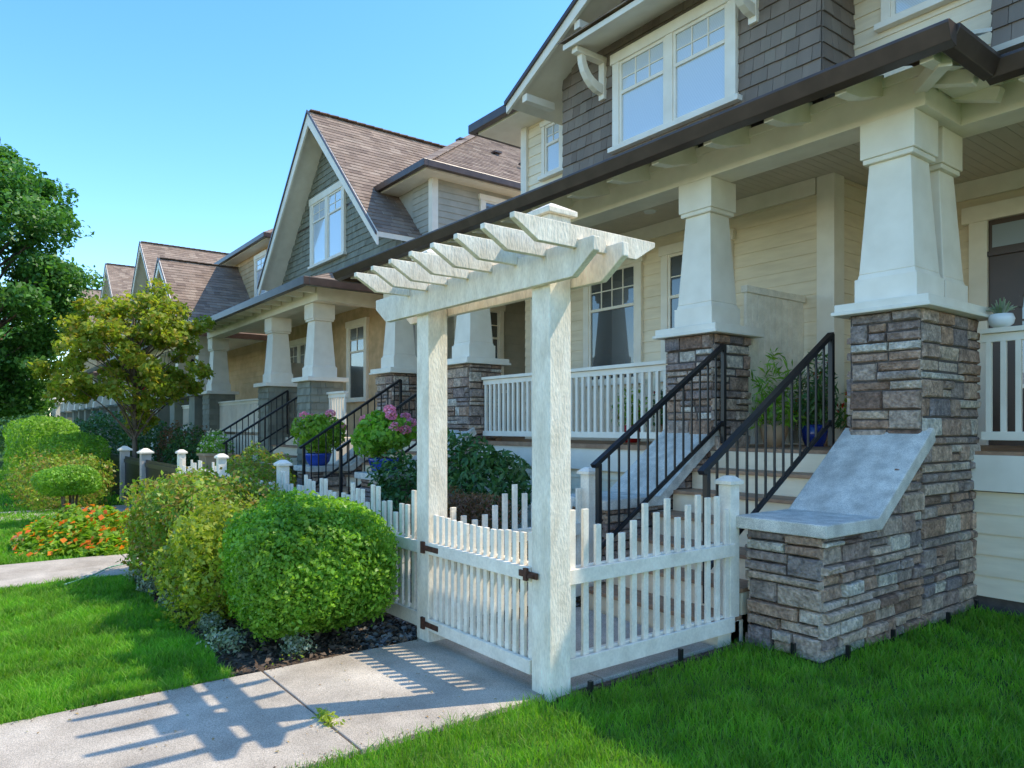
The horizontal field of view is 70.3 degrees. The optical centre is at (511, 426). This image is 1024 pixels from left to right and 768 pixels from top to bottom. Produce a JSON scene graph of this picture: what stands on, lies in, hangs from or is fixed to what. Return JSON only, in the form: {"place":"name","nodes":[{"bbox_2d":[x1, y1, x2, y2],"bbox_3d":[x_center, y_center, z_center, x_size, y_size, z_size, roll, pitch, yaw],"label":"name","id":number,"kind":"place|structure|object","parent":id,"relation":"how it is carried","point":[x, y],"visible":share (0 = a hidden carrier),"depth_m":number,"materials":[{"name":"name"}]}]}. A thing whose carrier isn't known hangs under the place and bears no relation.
{"place":"outdoors","nodes":[
{"label":"outdoors","id":0,"kind":"place"},
{"bbox_2d":[0,509,55,520],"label":"path","id":1,"kind":"structure","parent":0,"point":[26,515],"depth_m":12.32,"materials":[{"name":"concrete"}]},
{"bbox_2d":[0,468,130,511],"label":"grass","id":2,"kind":"structure","parent":0,"point":[9,505],"depth_m":14.42,"materials":[{"name":"green plant"}]},
{"bbox_2d":[0,554,131,587],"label":"path","id":3,"kind":"structure","parent":0,"point":[18,574],"depth_m":7.49,"materials":[{"name":"concrete"}]},
{"bbox_2d":[81,505,131,511],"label":"path","id":4,"kind":"structure","parent":0,"point":[121,508],"depth_m":13.24,"materials":[{"name":"concrete"}]},
{"bbox_2d":[0,574,234,724],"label":"grass","id":5,"kind":"structure","parent":0,"point":[125,609],"depth_m":4.76,"materials":[{"name":"green plant"}]},
{"bbox_2d":[122,553,143,569],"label":"path","id":6,"kind":"structure","parent":0,"point":[124,555],"depth_m":8.26,"materials":[{"name":"concrete"}]},
{"bbox_2d":[64,563,127,584],"bbox_3d":[-4.075,1.448,7.426,0.160,0.029,1.578,0,0,6],"label":"edging","id":7,"kind":"object","parent":6,"relation":"on","point":[97,572],"visible":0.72,"depth_m":7.20,"materials":[{"name":"grey concrete"}]},
{"bbox_2d":[0,671,357,767],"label":"path","id":8,"kind":"structure","parent":0,"point":[239,728],"depth_m":3.49,"materials":[{"name":"concrete"}]},
{"bbox_2d":[0,0,571,414],"label":"sky","id":9,"kind":"structure","parent":0,"point":[170,122],"materials":[{"name":"blue"}]},
{"bbox_2d":[264,639,601,754],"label":"path","id":10,"kind":"structure","parent":0,"point":[475,681],"depth_m":4.12,"materials":[{"name":"concrete"}]},
{"bbox_2d":[25,657,495,753],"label":"fallen leaf litter","id":11,"kind":"object","parent":10,"relation":"on","point":[262,715],"visible":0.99,"depth_m":3.56,"materials":[{"name":"brown plant"}]},
{"bbox_2d":[12,638,537,767],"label":"soil crumbs","id":12,"kind":"object","parent":10,"relation":"on","point":[274,668],"visible":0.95,"depth_m":3.76,"materials":[{"name":"brown soil"}]},
{"bbox_2d":[310,707,345,727],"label":"weed","id":13,"kind":"object","parent":10,"relation":"on","point":[324,715],"visible":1,"depth_m":3.60,"materials":[{"name":"green plant"}]},
{"bbox_2d":[354,203,654,702],"bbox_3d":[-0.240,0.130,4.595,0.990,2.740,2.360,0,0,-37],"label":"garden arbor","id":14,"kind":"object","parent":10,"relation":"on","point":[548,258],"visible":0.98,"depth_m":4.16,"materials":[{"name":"beige paint"}]},
{"bbox_2d":[125,515,745,701],"bbox_3d":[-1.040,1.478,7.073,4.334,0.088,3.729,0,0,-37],"label":"bark mulch","id":15,"kind":"object","parent":0,"point":[333,645],"visible":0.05,"depth_m":5.02,"materials":[{"name":"brown wood"}]},
{"bbox_2d":[124,568,152,582],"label":"groundcover plant","id":16,"kind":"object","parent":15,"relation":"on","point":[139,577],"visible":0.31,"depth_m":6.91,"materials":[{"name":"green plant"}]},
{"bbox_2d":[136,574,166,594],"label":"groundcover plant","id":17,"kind":"object","parent":15,"relation":"on","point":[148,586],"visible":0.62,"depth_m":6.45,"materials":[{"name":"green plant"}]},
{"bbox_2d":[158,589,186,608],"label":"groundcover plant","id":18,"kind":"object","parent":15,"relation":"on","point":[161,602],"visible":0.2,"depth_m":5.97,"materials":[{"name":"green plant"}]},
{"bbox_2d":[175,449,215,474],"bbox_3d":[-4.356,0.920,10.085,0.145,1.160,2.022,0,0,-37],"label":"picket fence","id":19,"kind":"object","parent":15,"relation":"on","point":[181,458],"visible":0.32,"depth_m":10.68,"materials":[{"name":"beige paint"}]},
{"bbox_2d":[115,462,283,599],"bbox_3d":[-2.915,0.991,6.958,1.568,1.266,2.924,0,0,-37],"label":"shrub","id":20,"kind":"object","parent":15,"relation":"on","point":[155,512],"visible":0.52,"depth_m":6.46,"materials":[{"name":"green plant"}]},
{"bbox_2d":[135,478,271,632],"bbox_3d":[-2.274,1.025,5.668,1.143,1.256,1.151,0,0,15],"label":"shrub","id":21,"kind":"object","parent":15,"relation":"on","point":[198,538],"visible":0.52,"depth_m":5.42,"materials":[{"name":"green plant"}]},
{"bbox_2d":[196,611,224,633],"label":"groundcover plant","id":22,"kind":"object","parent":15,"relation":"on","point":[206,622],"visible":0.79,"depth_m":5.23,"materials":[{"name":"green plant"}]},
{"bbox_2d":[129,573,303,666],"bbox_3d":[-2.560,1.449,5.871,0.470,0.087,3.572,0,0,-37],"label":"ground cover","id":23,"kind":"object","parent":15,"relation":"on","point":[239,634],"visible":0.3,"depth_m":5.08,"materials":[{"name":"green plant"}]},
{"bbox_2d":[196,624,246,656],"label":"groundcover plant","id":24,"kind":"object","parent":15,"relation":"on","point":[229,636],"visible":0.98,"depth_m":4.80,"materials":[{"name":"green plant"}]},
{"bbox_2d":[214,453,274,503],"bbox_3d":[-3.076,0.920,8.407,0.145,1.160,2.102,0,0,-37],"label":"picket fence","id":25,"kind":"object","parent":15,"relation":"on","point":[221,460],"visible":0.2,"depth_m":9.14,"materials":[{"name":"beige paint"}]},
{"bbox_2d":[205,455,291,496],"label":"shrub","id":26,"kind":"object","parent":15,"relation":"on","point":[258,465],"visible":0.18,"depth_m":10.86,"materials":[{"name":"green plant"}]},
{"bbox_2d":[227,440,295,488],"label":"shrub","id":27,"kind":"object","parent":15,"relation":"on","point":[266,458],"visible":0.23,"depth_m":12.68,"materials":[{"name":"green plant"}]},
{"bbox_2d":[279,630,317,657],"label":"groundcover plant","id":28,"kind":"object","parent":15,"relation":"on","point":[296,644],"visible":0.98,"depth_m":4.70,"materials":[{"name":"green plant"}]},
{"bbox_2d":[217,485,404,642],"bbox_3d":[-1.420,0.962,5.133,1.209,1.094,1.201,0,0,-37],"label":"boxwood bush","id":29,"kind":"object","parent":15,"relation":"on","point":[318,554],"visible":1,"depth_m":4.80,"materials":[{"name":"green plant"}]},
{"bbox_2d":[274,460,416,624],"bbox_3d":[-1.494,0.920,6.332,0.145,1.160,2.962,0,0,-37],"label":"picket fence","id":30,"kind":"object","parent":15,"relation":"on","point":[403,609],"visible":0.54,"depth_m":5.40,"materials":[{"name":"beige paint"}]},
{"bbox_2d":[365,448,416,534],"bbox_3d":[-1.296,0.885,9.006,1.184,1.242,0.948,0,0,24],"label":"rhododendron","id":31,"kind":"object","parent":15,"relation":"on","point":[395,497],"visible":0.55,"depth_m":8.84,"materials":[{"name":"green plant"}]},
{"bbox_2d":[392,485,521,567],"bbox_3d":[-0.460,1.012,6.520,1.019,0.990,1.334,0,0,-58],"label":"weeping maple","id":32,"kind":"object","parent":15,"relation":"on","point":[472,505],"visible":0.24,"depth_m":6.35,"materials":[{"name":"red plant"}]},
{"bbox_2d":[339,597,580,648],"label":"gravel","id":33,"kind":"structure","parent":15,"relation":"on","point":[389,635],"depth_m":5.22,"materials":[{"name":"grey gravel"}]},
{"bbox_2d":[411,428,531,533],"bbox_3d":[-0.437,0.758,8.528,1.216,1.506,2.316,0,0,-37],"label":"rhododendron","id":34,"kind":"object","parent":15,"relation":"on","point":[493,464],"visible":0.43,"depth_m":8.04,"materials":[{"name":"green plant"}]},
{"bbox_2d":[450,467,594,616],"bbox_3d":[0.088,0.920,5.701,1.552,1.160,0.145,0,0,-37],"label":"picket fence","id":35,"kind":"object","parent":15,"relation":"on","point":[585,495],"visible":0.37,"depth_m":5.80,"materials":[{"name":"beige paint"}]},
{"bbox_2d":[0,450,1023,767],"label":"lawn ground","id":36,"kind":"structure","parent":0,"point":[744,678],"depth_m":3.72,"materials":[{"name":"green plant"}]},
{"bbox_2d":[0,329,44,437],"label":"maple tree","id":37,"kind":"object","parent":36,"relation":"on","point":[1,333],"visible":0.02,"depth_m":30.96,"materials":[{"name":"green plant"}]},
{"bbox_2d":[0,409,66,455],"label":"shrub","id":38,"kind":"object","parent":36,"relation":"on","point":[2,443],"visible":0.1,"depth_m":25.76,"materials":[{"name":"green plant"}]},
{"bbox_2d":[0,415,88,485],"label":"hedge","id":39,"kind":"object","parent":36,"relation":"on","point":[17,441],"visible":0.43,"depth_m":18.20,"materials":[{"name":"green plant"}]},
{"bbox_2d":[0,137,106,418],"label":"maple tree","id":40,"kind":"object","parent":36,"relation":"on","point":[50,284],"visible":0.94,"depth_m":15.65,"materials":[{"name":"green plant"}]},
{"bbox_2d":[49,397,67,416],"bbox_3d":[-17.650,0.190,28.103,1.000,2.620,2.700,0,0,-37],"label":"garden arbor","id":41,"kind":"object","parent":36,"relation":"on","point":[56,412],"visible":0.06,"depth_m":27.40,"materials":[{"name":"white wood"}]},
{"bbox_2d":[0,443,118,512],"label":"shrub","id":42,"kind":"object","parent":36,"relation":"on","point":[30,495],"visible":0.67,"depth_m":13.05,"materials":[{"name":"green plant"}]},
{"bbox_2d":[0,508,120,564],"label":"grass","id":43,"kind":"structure","parent":36,"relation":"on","point":[15,527],"depth_m":9.43,"materials":[{"name":"plant"}]},
{"bbox_2d":[30,464,101,511],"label":"topiary shrub","id":44,"kind":"object","parent":36,"relation":"on","point":[62,484],"visible":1,"depth_m":10.79,"materials":[{"name":"green plant"}]},
{"bbox_2d":[8,503,134,559],"bbox_3d":[-5.361,1.244,9.237,1.729,0.547,2.465,0,0,-37],"label":"nasturtium bed","id":45,"kind":"object","parent":36,"relation":"on","point":[101,523],"visible":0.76,"depth_m":8.57,"materials":[{"name":"green plant"}]},
{"bbox_2d":[32,430,111,495],"bbox_3d":[-9.625,0.830,15.900,1.558,1.523,2.656,0,0,-37],"label":"hedge","id":46,"kind":"object","parent":36,"relation":"on","point":[82,439],"visible":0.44,"depth_m":15.40,"materials":[{"name":"green plant"}]},
{"bbox_2d":[60,289,106,420],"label":"house","id":47,"kind":"structure","parent":36,"relation":"on","point":[65,412],"depth_m":46.10,"materials":[{"name":"beige"}]},
{"bbox_2d":[70,263,138,433],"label":"house","id":48,"kind":"structure","parent":36,"relation":"on","point":[118,281],"depth_m":38.51,"materials":[{"name":"brown"}]},
{"bbox_2d":[64,410,151,454],"bbox_3d":[-13.068,0.612,23.077,2.951,2.292,5.494,0,0,-37],"label":"shrub","id":49,"kind":"object","parent":36,"relation":"on","point":[100,421],"visible":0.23,"depth_m":21.89,"materials":[{"name":"green plant"}]},
{"bbox_2d":[100,444,119,494],"bbox_3d":[-8.463,0.940,15.440,0.240,1.120,2.620,0,0,-37],"label":"panel fence","id":50,"kind":"object","parent":36,"relation":"on","point":[115,458],"visible":0.34,"depth_m":15.09,"materials":[{"name":"black wood"}]},
{"bbox_2d":[27,277,216,457],"bbox_3d":[-8.013,-0.801,15.183,3.529,4.610,3.336,0,0,-37],"label":"ornamental tree","id":51,"kind":"object","parent":36,"relation":"on","point":[110,326],"visible":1,"depth_m":14.71,"materials":[{"name":"green plant"}]},
{"bbox_2d":[117,446,139,501],"bbox_3d":[-7.099,0.940,13.651,0.240,1.120,2.120,0,0,-37],"label":"panel fence","id":52,"kind":"object","parent":36,"relation":"on","point":[129,468],"visible":0.58,"depth_m":14.17,"materials":[{"name":"black wood"}]},
{"bbox_2d":[109,420,180,462],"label":"shrub","id":53,"kind":"object","parent":36,"relation":"on","point":[140,437],"visible":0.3,"depth_m":18.21,"materials":[{"name":"green plant"}]},
{"bbox_2d":[137,448,176,491],"bbox_3d":[-5.780,0.940,11.921,0.240,1.120,2.470,0,0,-37],"label":"panel fence","id":54,"kind":"object","parent":36,"relation":"on","point":[149,468],"visible":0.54,"depth_m":12.40,"materials":[{"name":"grey wood"}]},
{"bbox_2d":[87,241,228,455],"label":"house","id":55,"kind":"structure","parent":36,"relation":"on","point":[148,253],"depth_m":32.10,"materials":[{"name":"brown"}]},
{"bbox_2d":[154,419,207,468],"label":"shrub","id":56,"kind":"object","parent":36,"relation":"on","point":[166,440],"visible":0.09,"depth_m":17.73,"materials":[{"name":"green plant"}]},
{"bbox_2d":[161,422,209,470],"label":"shrub","id":57,"kind":"object","parent":36,"relation":"on","point":[194,457],"visible":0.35,"depth_m":16.14,"materials":[{"name":"green plant"}]},
{"bbox_2d":[141,229,272,459],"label":"house","id":58,"kind":"structure","parent":36,"relation":"on","point":[230,280],"depth_m":22.58,"materials":[{"name":"beige"}]},
{"bbox_2d":[254,249,266,296],"bbox_3d":[-7.659,-4.614,22.139,0.100,1.348,1.200,0,0,-37],"label":"window","id":59,"kind":"structure","parent":58,"relation":"in","point":[259,259],"depth_m":22.35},
{"bbox_2d":[192,109,520,492],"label":"house","id":60,"kind":"structure","parent":36,"relation":"on","point":[354,191],"depth_m":15.77,"materials":[{"name":"brown"}]},
{"bbox_2d":[289,337,306,362],"bbox_3d":[-5.461,-1.389,18.596,0.100,1.698,1.700,0,0,-37],"label":"window","id":61,"kind":"structure","parent":60,"relation":"in","point":[297,347],"depth_m":18.58,"materials":[{"name":"grey"}]},
{"bbox_2d":[308,180,346,269],"bbox_3d":[-4.392,-4.750,17.210,0.100,1.721,2.100,0,0,-37],"label":"window","id":62,"kind":"structure","parent":60,"relation":"in","point":[327,208],"depth_m":17.13,"materials":[{"name":"glass"}]},
{"bbox_2d":[345,317,369,402],"bbox_3d":[-3.400,-1.439,15.892,0.100,1.798,1.100,0,0,-37],"label":"window","id":63,"kind":"structure","parent":60,"relation":"in","point":[357,331],"depth_m":15.86,"materials":[{"name":"grey"}]},
{"bbox_2d":[478,193,505,210],"bbox_3d":[-0.250,-4.428,15.339,1.100,0.775,0.100,0,0,-37],"label":"window","id":64,"kind":"structure","parent":60,"relation":"in","point":[486,201],"depth_m":15.14,"materials":[{"name":"grey"}]},
{"bbox_2d":[587,680,593,701],"bbox_3d":[0.429,1.445,3.974,0.024,0.110,0.024,0,0,-37],"label":"edging stake","id":65,"kind":"object","parent":36,"relation":"on","point":[590,685],"visible":0.79,"depth_m":3.97,"materials":[{"name":"black metal"}]},
{"bbox_2d":[571,475,743,676],"bbox_3d":[0.923,0.920,4.614,1.622,1.160,0.145,0,0,-37],"label":"picket fence","id":66,"kind":"object","parent":36,"relation":"on","point":[722,551],"visible":0.88,"depth_m":4.55,"materials":[{"name":"beige paint"}]},
{"bbox_2d":[294,0,1023,662],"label":"house","id":67,"kind":"structure","parent":36,"relation":"on","point":[840,182],"depth_m":6.99,"materials":[{"name":"beige"}]},
{"bbox_2d":[290,410,346,465],"bbox_3d":[-3.050,0.168,11.542,0.893,0.893,0.818,0,0,-37],"label":"flower pot","id":68,"kind":"object","parent":67,"relation":"on","point":[314,424],"visible":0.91,"depth_m":11.39,"materials":[{"name":"blue ceramic"}]},
{"bbox_2d":[350,405,416,470],"bbox_3d":[-1.702,0.162,9.743,0.923,0.907,0.948,0,0,-37],"label":"flower pot","id":69,"kind":"object","parent":67,"relation":"on","point":[393,429],"visible":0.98,"depth_m":9.56,"materials":[{"name":"blue ceramic"}]},
{"bbox_2d":[454,305,506,392],"bbox_3d":[-0.596,-1.478,13.566,1.200,1.675,0.100,0,0,-37],"label":"window","id":70,"kind":"structure","parent":67,"relation":"in","point":[497,313],"depth_m":13.82,"materials":[{"name":"grey"}]},
{"bbox_2d":[530,299,531,389],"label":"window","id":71,"kind":"structure","parent":67,"relation":"in","point":[530,299],"depth_m":11.78,"materials":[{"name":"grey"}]},
{"bbox_2d":[537,120,562,181],"bbox_3d":[0.612,-4.235,10.991,0.100,0.891,0.600,0,0,-37],"label":"window","id":72,"kind":"structure","parent":67,"relation":"in","point":[551,133],"depth_m":11.04,"materials":[{"name":"glass"}]},
{"bbox_2d":[580,254,645,386],"bbox_3d":[1.414,-1.483,10.351,0.100,1.787,1.250,0,0,-37],"label":"window","id":73,"kind":"structure","parent":67,"relation":"in","point":[613,311],"depth_m":10.30,"materials":[{"name":"grey"}]},
{"bbox_2d":[611,386,647,442],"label":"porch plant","id":74,"kind":"object","parent":67,"relation":"on","point":[633,440],"visible":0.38,"depth_m":9.14,"materials":[{"name":"green plant"}]},
{"bbox_2d":[646,389,662,431],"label":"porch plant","id":75,"kind":"object","parent":67,"relation":"on","point":[661,418],"visible":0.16,"depth_m":8.41,"materials":[{"name":"green plant"}]},
{"bbox_2d":[607,0,741,154],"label":"window","id":76,"kind":"structure","parent":67,"relation":"in","point":[684,71],"depth_m":8.34,"materials":[{"name":"glass"}]},
{"bbox_2d":[658,228,735,381],"bbox_3d":[2.308,-1.483,9.178,0.100,1.787,1.200,0,0,-37],"label":"door","id":77,"kind":"structure","parent":67,"relation":"in","point":[671,255],"depth_m":9.50,"materials":[{"name":"grey"}]},
{"bbox_2d":[748,346,806,446],"bbox_3d":[2.642,-0.302,7.271,0.613,1.004,0.584,0,0,-37],"label":"porch plant","id":78,"kind":"object","parent":67,"relation":"on","point":[778,428],"visible":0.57,"depth_m":7.20,"materials":[{"name":"green plant"}]},
{"bbox_2d":[842,392,850,425],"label":"porch plant","id":79,"kind":"object","parent":67,"relation":"on","point":[846,415],"visible":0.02,"depth_m":7.77,"materials":[{"name":"green plant"}]},
{"bbox_2d":[874,0,955,32],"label":"window","id":80,"kind":"structure","parent":67,"relation":"in","point":[894,13],"depth_m":6.92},
{"bbox_2d":[961,195,1023,445],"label":"door","id":81,"kind":"structure","parent":67,"relation":"in","point":[996,229],"depth_m":7.77,"materials":[{"name":"grey"}]},
{"bbox_2d":[986,298,1016,327],"bbox_3d":[3.970,-0.923,5.896,0.220,0.246,0.207,0,0,-17],"label":"succulent pot","id":82,"kind":"object","parent":67,"relation":"on","point":[1000,317],"visible":0.98,"depth_m":5.84,"materials":[{"name":"white ceramic"}]},
{"bbox_2d":[678,648,683,666],"bbox_3d":[1.056,1.445,4.552,0.024,0.110,0.024,0,0,-37],"label":"edging stake","id":83,"kind":"object","parent":36,"relation":"on","point":[680,654],"visible":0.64,"depth_m":4.54,"materials":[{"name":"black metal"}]},
{"bbox_2d":[791,642,795,660],"bbox_3d":[1.808,1.445,4.672,0.024,0.110,0.024,0,0,-37],"label":"edging stake","id":84,"kind":"object","parent":36,"relation":"on","point":[793,646],"visible":0.5,"depth_m":4.66,"materials":[{"name":"black metal"}]},
{"bbox_2d":[845,645,850,660],"bbox_3d":[2.136,1.445,4.621,0.024,0.110,0.024,0,0,-37],"label":"edging stake","id":85,"kind":"object","parent":36,"relation":"on","point":[848,651],"visible":0.79,"depth_m":4.62,"materials":[{"name":"black metal"}]},
{"bbox_2d":[891,629,895,642],"bbox_3d":[2.613,1.445,4.984,0.024,0.110,0.024,0,0,-37],"label":"edging stake","id":86,"kind":"object","parent":36,"relation":"on","point":[893,633],"visible":0.71,"depth_m":4.98,"materials":[{"name":"black metal"}]},
{"bbox_2d":[946,612,950,625],"bbox_3d":[3.268,1.445,5.446,0.024,0.110,0.024,0,0,-37],"label":"edging stake","id":87,"kind":"object","parent":36,"relation":"on","point":[948,617],"visible":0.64,"depth_m":5.44,"materials":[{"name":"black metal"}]},
{"bbox_2d":[974,599,978,610],"bbox_3d":[3.727,1.445,5.833,0.024,0.110,0.024,0,0,-37],"label":"edging stake","id":88,"kind":"object","parent":36,"relation":"on","point":[976,602],"visible":0.71,"depth_m":5.83,"materials":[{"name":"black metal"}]},
{"bbox_2d":[476,607,713,681],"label":"path","id":89,"kind":"structure","parent":0,"point":[625,668],"depth_m":4.80,"materials":[{"name":"concrete"}]},
{"bbox_2d":[788,352,846,446],"bbox_3d":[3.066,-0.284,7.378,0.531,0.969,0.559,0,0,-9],"label":"porch plant","id":90,"kind":"object","parent":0,"point":[821,441],"visible":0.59,"depth_m":7.29,"materials":[{"name":"green plant"}]},
{"bbox_3d":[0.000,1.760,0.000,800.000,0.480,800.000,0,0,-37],"label":"ground","id":91,"kind":"structure","parent":0,"visible":0},
{"bbox_2d":[0,311,65,441],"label":"maple tree","id":92,"kind":"object","parent":91,"relation":"on","point":[5,329],"visible":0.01,"depth_m":50.84,"materials":[{"name":"green plant"}]},
{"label":"path","id":93,"kind":"structure","parent":0,"visible":0},
{"bbox_2d":[196,428,234,471],"bbox_3d":[-5.630,0.757,13.825,0.728,1.486,0.704,0,0,-37],"label":"planter","id":94,"kind":"object","parent":93,"relation":"on","point":[206,457],"visible":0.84,"depth_m":13.65,"materials":[{"name":"green plant"}]}
]}

